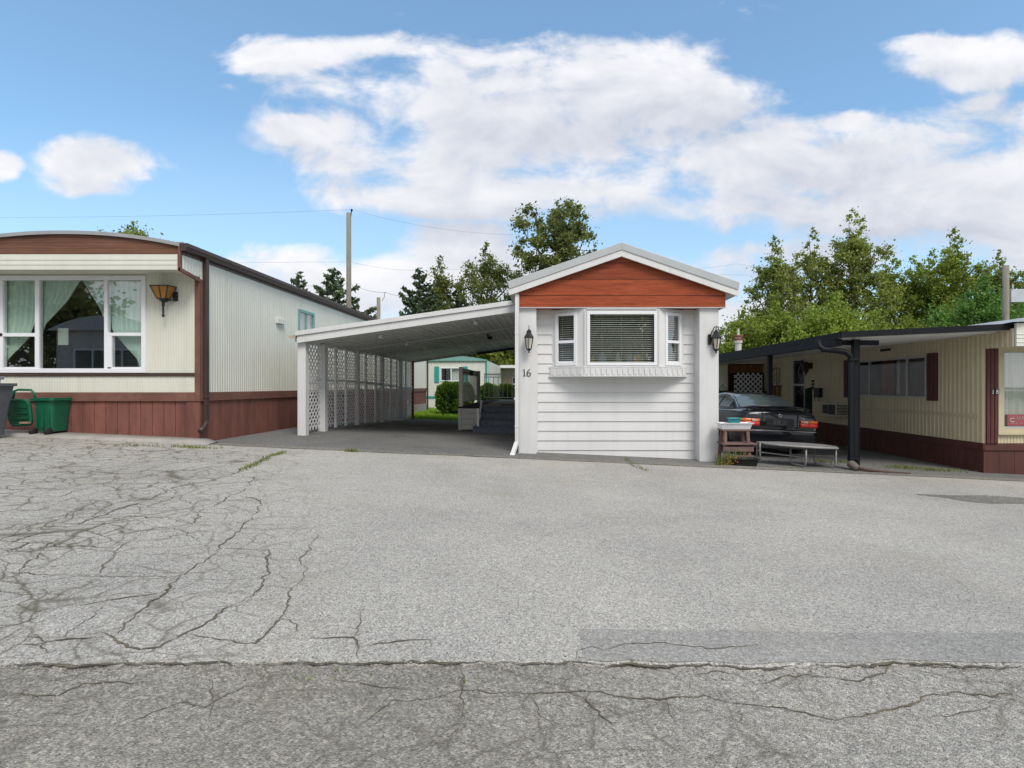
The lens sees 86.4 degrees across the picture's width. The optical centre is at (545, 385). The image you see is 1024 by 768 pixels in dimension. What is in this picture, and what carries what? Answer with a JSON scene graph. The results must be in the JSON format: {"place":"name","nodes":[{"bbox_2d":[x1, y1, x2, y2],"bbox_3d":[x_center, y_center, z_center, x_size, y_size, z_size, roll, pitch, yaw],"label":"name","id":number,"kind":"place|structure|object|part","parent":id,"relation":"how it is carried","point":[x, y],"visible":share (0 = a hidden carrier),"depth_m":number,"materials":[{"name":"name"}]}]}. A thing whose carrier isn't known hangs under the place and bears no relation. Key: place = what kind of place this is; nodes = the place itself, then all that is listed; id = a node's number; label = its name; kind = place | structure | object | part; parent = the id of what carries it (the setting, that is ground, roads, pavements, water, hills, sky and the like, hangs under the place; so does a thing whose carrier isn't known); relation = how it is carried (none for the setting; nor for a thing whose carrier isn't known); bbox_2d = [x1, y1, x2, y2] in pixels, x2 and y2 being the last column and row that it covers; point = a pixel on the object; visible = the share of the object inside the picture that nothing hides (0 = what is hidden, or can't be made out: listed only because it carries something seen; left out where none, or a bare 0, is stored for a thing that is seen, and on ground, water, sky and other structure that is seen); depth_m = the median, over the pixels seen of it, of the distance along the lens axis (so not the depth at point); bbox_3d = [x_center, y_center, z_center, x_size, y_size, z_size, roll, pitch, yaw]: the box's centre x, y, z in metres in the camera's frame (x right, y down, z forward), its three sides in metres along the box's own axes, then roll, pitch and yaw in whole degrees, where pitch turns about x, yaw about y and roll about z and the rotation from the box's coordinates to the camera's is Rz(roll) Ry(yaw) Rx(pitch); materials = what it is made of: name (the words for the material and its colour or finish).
{"place":"outdoors","nodes":[
{"label":"outdoors","id":0,"kind":"place"},
{"bbox_2d":[208,418,523,458],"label":"driveway","id":1,"kind":"structure","parent":0,"point":[427,435],"depth_m":11.39,"materials":[{"name":"concrete"}]},
{"bbox_2d":[458,367,514,433],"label":"entry deck","id":2,"kind":"structure","parent":1,"relation":"on","point":[486,416],"depth_m":14.55,"materials":[{"name":"grey wood"}]},
{"bbox_2d":[393,407,457,420],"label":"grass","id":3,"kind":"structure","parent":0,"point":[434,414],"depth_m":23.10,"materials":[{"name":"green plant"}]},
{"bbox_2d":[0,436,1023,670],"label":"road","id":4,"kind":"structure","parent":0,"point":[111,553],"depth_m":3.79,"materials":[{"name":"grey asphalt"}]},
{"bbox_2d":[0,376,16,435],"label":"wheelie bin","id":5,"kind":"object","parent":4,"relation":"on","point":[6,390],"visible":1,"depth_m":8.75,"materials":[{"name":"grey plastic"}]},
{"bbox_2d":[213,443,1023,480],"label":"road edge","id":6,"kind":"object","parent":4,"relation":"on","point":[695,465],"visible":0.99,"depth_m":9.19,"materials":[{"name":"grey concrete"}]},
{"bbox_2d":[730,457,760,465],"bbox_3d":[3.472,1.328,9.500,0.480,0.135,0.250,0,0,0],"label":"planter trough","id":7,"kind":"object","parent":6,"relation":"on","point":[748,461],"visible":0.87,"depth_m":9.41,"materials":[{"name":"black plastic"}]},
{"bbox_2d":[713,447,745,465],"bbox_3d":[3.223,1.227,9.480,0.572,0.342,0.355,0,0,0],"label":"flower plant","id":8,"kind":"object","parent":7,"relation":"in","point":[728,460],"visible":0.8,"depth_m":9.46,"materials":[{"name":"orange plant"}]},
{"bbox_2d":[0,652,1023,767],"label":"pavement","id":9,"kind":"structure","parent":0,"point":[494,715],"depth_m":2.04,"materials":[{"name":"grey asphalt"}]},
{"bbox_2d":[0,0,1023,343],"label":"sky","id":10,"kind":"structure","parent":0,"point":[695,133],"materials":[{"name":"blue"}]},
{"bbox_2d":[523,452,712,464],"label":"path","id":11,"kind":"structure","parent":0,"point":[604,457],"depth_m":9.88,"materials":[{"name":"concrete"}]},
{"bbox_2d":[710,442,1023,478],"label":"driveway","id":12,"kind":"structure","parent":0,"point":[869,458],"depth_m":10.92,"materials":[{"name":"concrete"}]},
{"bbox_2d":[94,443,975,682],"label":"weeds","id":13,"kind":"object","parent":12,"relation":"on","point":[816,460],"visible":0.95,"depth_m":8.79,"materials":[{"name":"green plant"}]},
{"bbox_2d":[717,428,755,462],"bbox_3d":[3.442,1.101,9.824,0.579,0.657,0.407,0,0,0],"label":"wooden stand","id":14,"kind":"object","parent":12,"relation":"on","point":[723,441],"visible":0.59,"depth_m":9.70,"materials":[{"name":"red wood"}]},
{"bbox_2d":[715,422,753,428],"bbox_3d":[3.408,0.718,9.800,0.616,0.115,0.280,0,0,0],"label":"planter trough","id":15,"kind":"object","parent":14,"relation":"on","point":[740,425],"visible":1,"depth_m":9.69,"materials":[{"name":"plastic"}]},
{"bbox_2d":[727,418,741,422],"bbox_3d":[3.418,0.630,9.840,0.230,0.100,0.170,0,0,0],"label":"flower pot","id":16,"kind":"object","parent":15,"relation":"on","point":[733,420],"visible":0.9,"depth_m":9.78,"materials":[{"name":"teal plastic"}]},
{"bbox_2d":[719,391,766,407],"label":"side deck","id":17,"kind":"structure","parent":12,"relation":"on","point":[764,392],"depth_m":19.66,"materials":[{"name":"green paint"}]},
{"bbox_2d":[727,364,763,390],"bbox_3d":[7.684,0.021,20.410,1.672,1.698,0.080,0,0,0],"label":"privacy screen","id":18,"kind":"object","parent":17,"relation":"on","point":[735,369],"visible":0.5,"depth_m":20.39,"materials":[{"name":"brown wood"}]},
{"bbox_2d":[734,373,762,392],"bbox_3d":[7.272,-0.069,19.492,1.043,0.813,0.016,0,0,0],"label":"lattice screen","id":19,"kind":"object","parent":17,"relation":"on","point":[748,383],"visible":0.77,"depth_m":19.48,"materials":[{"name":"grey wood"}]},
{"bbox_2d":[773,386,781,395],"bbox_3d":[8.149,0.887,19.050,0.600,1.795,0.340,0,0,0],"label":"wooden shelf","id":20,"kind":"object","parent":17,"relation":"on","point":[775,390],"visible":0.13,"depth_m":18.90,"materials":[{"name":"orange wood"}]},
{"bbox_2d":[719,392,817,453],"bbox_3d":[4.800,0.804,13.247,1.766,1.322,4.386,3,0,0],"label":"parked car","id":21,"kind":"object","parent":12,"relation":"on","point":[773,418],"visible":0.62,"depth_m":11.14,"materials":[{"name":"black paint"}]},
{"bbox_3d":[4.149,0.344,13.315,0.164,0.297,1.030,3,0,0],"label":"side window","id":22,"kind":"part","parent":21,"relation":"part of","materials":[{"name":"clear glass"}]},
{"bbox_3d":[4.149,0.341,12.400,0.155,0.259,0.600,3,0,0],"label":"quarter window","id":23,"kind":"part","parent":21,"relation":"part of","materials":[{"name":"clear glass"}]},
{"bbox_3d":[4.821,0.331,12.110,1.198,0.287,0.660,3,0,0],"label":"rear window","id":24,"kind":"part","parent":21,"relation":"part of","materials":[{"name":"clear glass"}]},
{"bbox_2d":[756,441,838,467],"bbox_3d":[4.669,1.265,10.050,1.382,0.443,0.779,0,0,0],"label":"table","id":25,"kind":"object","parent":12,"relation":"on","point":[813,446],"visible":0.94,"depth_m":9.98,"materials":[{"name":"white wood"}]},
{"bbox_2d":[805,386,813,413],"bbox_3d":[7.775,0.836,16.017,0.255,1.645,0.085,0,0,0],"label":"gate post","id":26,"kind":"object","parent":12,"relation":"on","point":[808,398],"visible":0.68,"depth_m":16.00,"materials":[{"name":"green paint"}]},
{"bbox_2d":[719,323,1013,470],"bbox_3d":[8.875,0.202,17.800,7.851,3.050,16.400,0,0,0],"label":"awning","id":27,"kind":"object","parent":12,"relation":"on","point":[845,342],"visible":0.83,"depth_m":9.88,"materials":[{"name":"grey metal"}]},
{"bbox_2d":[719,318,1023,474],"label":"beige mobile home","id":28,"kind":"object","parent":12,"relation":"on","point":[950,401],"visible":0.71,"depth_m":11.62,"materials":[{"name":"metal"}]},
{"bbox_2d":[793,358,804,410],"bbox_3d":[8.263,0.100,17.587,0.155,1.949,0.841,0,0,0],"label":"door","id":29,"kind":"structure","parent":28,"relation":"in","point":[800,384],"depth_m":17.73,"materials":[{"name":"silver metal"}]},
{"bbox_2d":[860,356,925,398],"bbox_3d":[8.305,-0.190,13.200,0.230,0.930,3.000,0,0,0],"label":"window","id":30,"kind":"structure","parent":28,"relation":"in","point":[887,367],"depth_m":13.22,"materials":[{"name":"grey glass"}]},
{"bbox_2d":[1003,351,1023,427],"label":"window","id":31,"kind":"structure","parent":28,"relation":"in","point":[1013,361],"depth_m":10.33,"materials":[{"name":"silver metal"}]},
{"bbox_2d":[1004,414,1023,425],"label":"sign","id":32,"kind":"object","parent":28,"relation":"in","point":[1013,419],"visible":1,"depth_m":10.23,"materials":[{"name":"red plastic"}]},
{"bbox_2d":[858,467,910,473],"bbox_3d":[5.966,1.489,9.552,0.860,0.095,0.098,0,0,11],"label":"drain hose","id":33,"kind":"object","parent":12,"relation":"on","point":[868,470],"visible":0.91,"depth_m":9.54,"materials":[{"name":"black plastic"}]},
{"bbox_3d":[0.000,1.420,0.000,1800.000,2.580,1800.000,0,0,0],"label":"ground","id":34,"kind":"structure","parent":0,"visible":0},
{"bbox_2d":[1,429,217,443],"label":"kerb","id":35,"kind":"structure","parent":34,"relation":"on","point":[92,436],"depth_m":9.16,"materials":[{"name":"concrete"}]},
{"bbox_2d":[7,389,71,434],"bbox_3d":[-8.630,0.437,9.315,0.775,0.786,0.500,0,0,0],"label":"wheelie bin","id":36,"kind":"object","parent":35,"relation":"on","point":[51,414],"visible":0.97,"depth_m":9.14,"materials":[{"name":"green plastic"}]},
{"bbox_2d":[97,221,162,237],"bbox_3d":[-29.879,-5.911,40.219,7.834,12.467,9.114,0,0,30],"label":"leafy tree","id":37,"kind":"object","parent":34,"relation":"on","point":[133,231],"visible":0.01,"depth_m":38.27,"materials":[{"name":"green plant"}]},
{"bbox_2d":[0,230,427,439],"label":"cream mobile home","id":38,"kind":"object","parent":34,"relation":"on","point":[118,333],"visible":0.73,"depth_m":9.57,"materials":[{"name":"metal"}]},
{"bbox_2d":[0,276,145,372],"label":"window","id":39,"kind":"structure","parent":38,"relation":"in","point":[25,301],"depth_m":9.59,"materials":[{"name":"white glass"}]},
{"bbox_2d":[298,309,314,330],"bbox_3d":[-6.068,-1.522,13.734,0.115,0.734,0.922,0,0,0],"label":"window","id":40,"kind":"structure","parent":38,"relation":"in","point":[304,319],"depth_m":13.71,"materials":[{"name":"teal glass"}]},
{"bbox_2d":[290,271,309,291],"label":"spruce tree","id":41,"kind":"object","parent":34,"relation":"on","point":[296,281],"visible":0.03,"depth_m":43.84,"materials":[{"name":"green plant"}]},
{"bbox_2d":[305,268,376,318],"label":"spruce tree","id":42,"kind":"object","parent":34,"relation":"on","point":[332,289],"visible":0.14,"depth_m":41.86,"materials":[{"name":"green plant"}]},
{"bbox_2d":[346,209,352,307],"bbox_3d":[-11.516,-4.672,32.000,0.397,11.485,0.314,0,0,0],"label":"utility pole","id":43,"kind":"object","parent":34,"relation":"on","point":[348,259],"visible":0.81,"depth_m":31.89,"materials":[{"name":"brown wood"}]},
{"bbox_2d":[13,210,506,234],"bbox_3d":[-26.509,-9.960,32.901,50.132,1.618,1.207,0,0,1],"label":"overhead cable","id":44,"kind":"object","parent":43,"relation":"attached to","point":[212,214],"visible":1,"depth_m":32.59,"materials":[{"name":"black rubber"}]},
{"bbox_2d":[352,262,920,276],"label":"overhead cable","id":45,"kind":"object","parent":43,"relation":"attached to","point":[784,275],"visible":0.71,"depth_m":33.00,"materials":[{"name":"black rubber"}]},
{"bbox_2d":[377,292,385,318],"bbox_3d":[-9.049,-2.003,30.000,0.526,6.359,0.235,0,0,0],"label":"utility pole","id":46,"kind":"object","parent":34,"relation":"on","point":[378,307],"visible":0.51,"depth_m":29.91,"materials":[{"name":"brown wood"}]},
{"bbox_2d":[306,283,461,306],"bbox_3d":[-7.305,-5.602,34.133,13.578,1.001,5.537,0,0,-31],"label":"overhead cable","id":47,"kind":"object","parent":46,"relation":"attached to","point":[383,292],"visible":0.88,"depth_m":32.13,"materials":[{"name":"black rubber"}]},
{"bbox_2d":[288,301,514,435],"bbox_3d":[-2.917,-0.244,16.130,4.806,3.090,9.820,0,0,0],"label":"carport","id":48,"kind":"object","parent":34,"relation":"on","point":[457,332],"visible":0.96,"depth_m":13.47,"materials":[{"name":"metal"}]},
{"bbox_2d":[398,267,466,355],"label":"spruce tree","id":49,"kind":"object","parent":34,"relation":"on","point":[413,306],"visible":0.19,"depth_m":43.70,"materials":[{"name":"green plant"}]},
{"bbox_2d":[417,255,456,310],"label":"leafy tree","id":50,"kind":"object","parent":34,"relation":"on","point":[441,286],"visible":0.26,"depth_m":45.66,"materials":[{"name":"green plant"}]},
{"bbox_2d":[434,381,464,414],"bbox_3d":[-4.392,0.554,25.005,1.400,1.636,1.385,0,0,0],"label":"round shrub","id":51,"kind":"object","parent":34,"relation":"on","point":[446,394],"visible":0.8,"depth_m":24.55,"materials":[{"name":"green plant"}]},
{"bbox_2d":[447,282,476,356],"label":"spruce tree","id":52,"kind":"object","parent":34,"relation":"on","point":[458,302],"visible":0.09,"depth_m":46.70,"materials":[{"name":"green plant"}]},
{"bbox_2d":[426,356,500,407],"bbox_3d":[-5.169,-0.136,36.940,3.920,3.092,14.120,0,0,0],"label":"teal trim home","id":53,"kind":"object","parent":34,"relation":"on","point":[440,371],"visible":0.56,"depth_m":29.99,"materials":[{"name":"paint"}]},
{"bbox_2d":[440,367,458,380],"bbox_3d":[-5.188,-0.635,30.055,1.200,0.776,0.190,0,0,0],"label":"window","id":54,"kind":"structure","parent":53,"relation":"in","point":[454,370],"depth_m":30.10,"materials":[{"name":"white glass"}]},
{"bbox_2d":[458,381,474,404],"bbox_3d":[-3.917,0.563,26.000,1.171,1.603,1.143,0,0,0],"label":"clipped hedge","id":55,"kind":"object","parent":34,"relation":"on","point":[466,403],"visible":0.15,"depth_m":25.66,"materials":[{"name":"green plant"}]},
{"bbox_2d":[454,240,525,357],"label":"leafy tree","id":56,"kind":"object","parent":34,"relation":"on","point":[487,284],"visible":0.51,"depth_m":45.36,"materials":[{"name":"green plant"}]},
{"bbox_2d":[473,301,514,364],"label":"leafy tree","id":57,"kind":"object","parent":34,"relation":"on","point":[499,358],"visible":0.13,"depth_m":43.08,"materials":[{"name":"green plant"}]},
{"bbox_2d":[480,382,514,400],"bbox_3d":[-2.318,0.618,26.403,2.093,1.655,1.179,0,0,0],"label":"clipped hedge","id":58,"kind":"object","parent":34,"relation":"on","point":[502,390],"visible":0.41,"depth_m":26.02,"materials":[{"name":"green plant"}]},
{"bbox_2d":[499,365,514,383],"bbox_3d":[-2.329,-0.018,42.100,4.471,2.946,6.200,0,0,0],"label":"beige home","id":59,"kind":"object","parent":34,"relation":"on","point":[507,369],"visible":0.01,"depth_m":40.00,"materials":[{"name":"paint"}]},
{"bbox_2d":[506,196,602,294],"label":"leafy tree","id":60,"kind":"object","parent":34,"relation":"on","point":[563,236],"visible":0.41,"depth_m":40.78,"materials":[{"name":"green plant"}]},
{"bbox_2d":[508,243,739,461],"bbox_3d":[1.424,-0.376,17.673,4.219,4.453,16.053,0,0,0],"label":"white mobile home","id":61,"kind":"object","parent":34,"relation":"on","point":[660,399],"visible":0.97,"depth_m":10.05,"materials":[{"name":"plastic"}]},
{"bbox_2d":[597,353,606,360],"bbox_3d":[1.062,-0.495,10.170,0.180,0.240,0.175,0,0,0],"label":"jug","id":62,"kind":"object","parent":61,"relation":"on","point":[601,356],"visible":0.54,"depth_m":10.11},
{"bbox_2d":[615,353,620,360],"bbox_3d":[1.360,-0.500,10.170,0.130,0.250,0.127,0,0,0],"label":"vase","id":63,"kind":"object","parent":61,"relation":"on","point":[617,358],"visible":0.5,"depth_m":10.14,"materials":[{"name":"teal glass"}]},
{"bbox_2d":[549,308,686,376],"bbox_3d":[1.370,-0.803,10.132,2.612,1.261,0.389,0,0,0],"label":"bay window","id":64,"kind":"structure","parent":61,"relation":"in","point":[581,366],"depth_m":10.03,"materials":[{"name":"white paint"}]},
{"bbox_2d":[626,354,632,360],"bbox_3d":[1.575,-0.485,10.170,0.136,0.220,0.133,0,0,0],"label":"jug","id":65,"kind":"object","parent":61,"relation":"on","point":[629,357],"visible":0.56,"depth_m":10.12,"materials":[{"name":"glass"}]},
{"bbox_2d":[633,354,640,360],"bbox_3d":[1.718,-0.485,10.170,0.156,0.220,0.152,0,0,0],"label":"canister","id":66,"kind":"object","parent":61,"relation":"on","point":[636,357],"visible":0.56,"depth_m":10.11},
{"bbox_2d":[719,304,772,353],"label":"leafy tree","id":67,"kind":"object","parent":34,"relation":"on","point":[727,346],"visible":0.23,"depth_m":45.21,"materials":[{"name":"green plant"}]},
{"bbox_2d":[739,299,802,347],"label":"leafy tree","id":68,"kind":"object","parent":34,"relation":"on","point":[773,327],"visible":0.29,"depth_m":43.30,"materials":[{"name":"green plant"}]},
{"bbox_2d":[739,235,819,344],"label":"leafy tree","id":69,"kind":"object","parent":34,"relation":"on","point":[776,288],"visible":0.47,"depth_m":49.31,"materials":[{"name":"green plant"}]},
{"bbox_2d":[773,305,844,343],"bbox_3d":[19.768,-1.800,40.142,6.035,8.527,5.795,0,0,-40],"label":"leafy tree","id":70,"kind":"object","parent":34,"relation":"on","point":[807,329],"visible":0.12,"depth_m":39.64,"materials":[{"name":"green plant"}]},
{"bbox_2d":[788,227,849,326],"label":"leafy tree","id":71,"kind":"object","parent":34,"relation":"on","point":[813,266],"visible":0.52,"depth_m":51.34,"materials":[{"name":"green plant"}]},
{"bbox_2d":[789,290,892,336],"bbox_3d":[21.236,-2.368,40.080,8.057,9.724,6.778,0,0,25],"label":"leafy tree","id":72,"kind":"object","parent":34,"relation":"on","point":[845,320],"visible":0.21,"depth_m":39.24,"materials":[{"name":"green plant"}]},
{"bbox_2d":[807,206,910,328],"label":"leafy tree","id":73,"kind":"object","parent":34,"relation":"on","point":[858,279],"visible":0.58,"depth_m":50.58,"materials":[{"name":"green plant"}]},
{"bbox_2d":[860,307,898,329],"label":"leafy tree","id":74,"kind":"object","parent":34,"relation":"on","point":[881,325],"visible":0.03,"depth_m":43.67,"materials":[{"name":"green plant"}]},
{"bbox_2d":[858,245,925,328],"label":"leafy tree","id":75,"kind":"object","parent":34,"relation":"on","point":[901,280],"visible":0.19,"depth_m":53.10,"materials":[{"name":"green plant"}]},
{"bbox_2d":[890,311,923,328],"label":"leafy tree","id":76,"kind":"object","parent":34,"relation":"on","point":[906,324],"visible":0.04,"depth_m":43.80,"materials":[{"name":"green plant"}]},
{"bbox_2d":[891,255,942,327],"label":"leafy tree","id":77,"kind":"object","parent":34,"relation":"on","point":[918,289],"visible":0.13,"depth_m":54.12,"materials":[{"name":"green plant"}]},
{"bbox_2d":[899,248,948,317],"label":"leafy tree","id":78,"kind":"object","parent":34,"relation":"on","point":[935,256],"visible":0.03,"depth_m":55.83,"materials":[{"name":"green plant"}]},
{"bbox_2d":[920,315,940,326],"bbox_3d":[26.938,-1.105,38.137,4.302,7.774,4.410,0,0,23],"label":"leafy tree","id":79,"kind":"object","parent":34,"relation":"on","point":[930,320],"visible":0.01,"depth_m":37.96,"materials":[{"name":"green plant"}]},
{"bbox_2d":[915,301,958,327],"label":"leafy tree","id":80,"kind":"object","parent":34,"relation":"on","point":[950,303],"visible":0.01,"depth_m":45.93,"materials":[{"name":"green plant"}]},
{"bbox_2d":[890,226,1015,327],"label":"leafy tree","id":81,"kind":"object","parent":34,"relation":"on","point":[948,266],"visible":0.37,"depth_m":51.02,"materials":[{"name":"green plant"}]},
{"bbox_2d":[916,273,1023,326],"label":"leafy tree","id":82,"kind":"object","parent":34,"relation":"on","point":[981,303],"visible":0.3,"depth_m":39.85,"materials":[{"name":"green plant"}]},
{"bbox_2d":[970,249,1023,322],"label":"leafy tree","id":83,"kind":"object","parent":34,"relation":"on","point":[1014,278],"visible":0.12,"depth_m":49.49,"materials":[{"name":"green plant"}]},
{"bbox_2d":[1002,265,1023,320],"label":"utility pole","id":84,"kind":"object","parent":34,"relation":"on","point":[1012,295],"visible":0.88,"depth_m":29.90,"materials":[{"name":"beige wood"}]},
{"bbox_2d":[708,264,1018,276],"bbox_3d":[21.779,-7.147,32.074,35.179,2.738,2.888,0,0,8],"label":"overhead cable","id":85,"kind":"object","parent":84,"relation":"attached to","point":[846,275],"visible":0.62,"depth_m":32.28,"materials":[{"name":"black rubber"}]},
{"bbox_2d":[1010,278,1023,303],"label":"leafy tree","id":86,"kind":"object","parent":34,"relation":"on","point":[1022,282],"visible":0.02,"depth_m":49.37,"materials":[{"name":"green plant"}]},
{"bbox_2d":[1011,303,1023,317],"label":"leafy tree","id":87,"kind":"object","parent":34,"relation":"on","point":[1019,312],"visible":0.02,"depth_m":41.95,"materials":[{"name":"green plant"}]}
]}

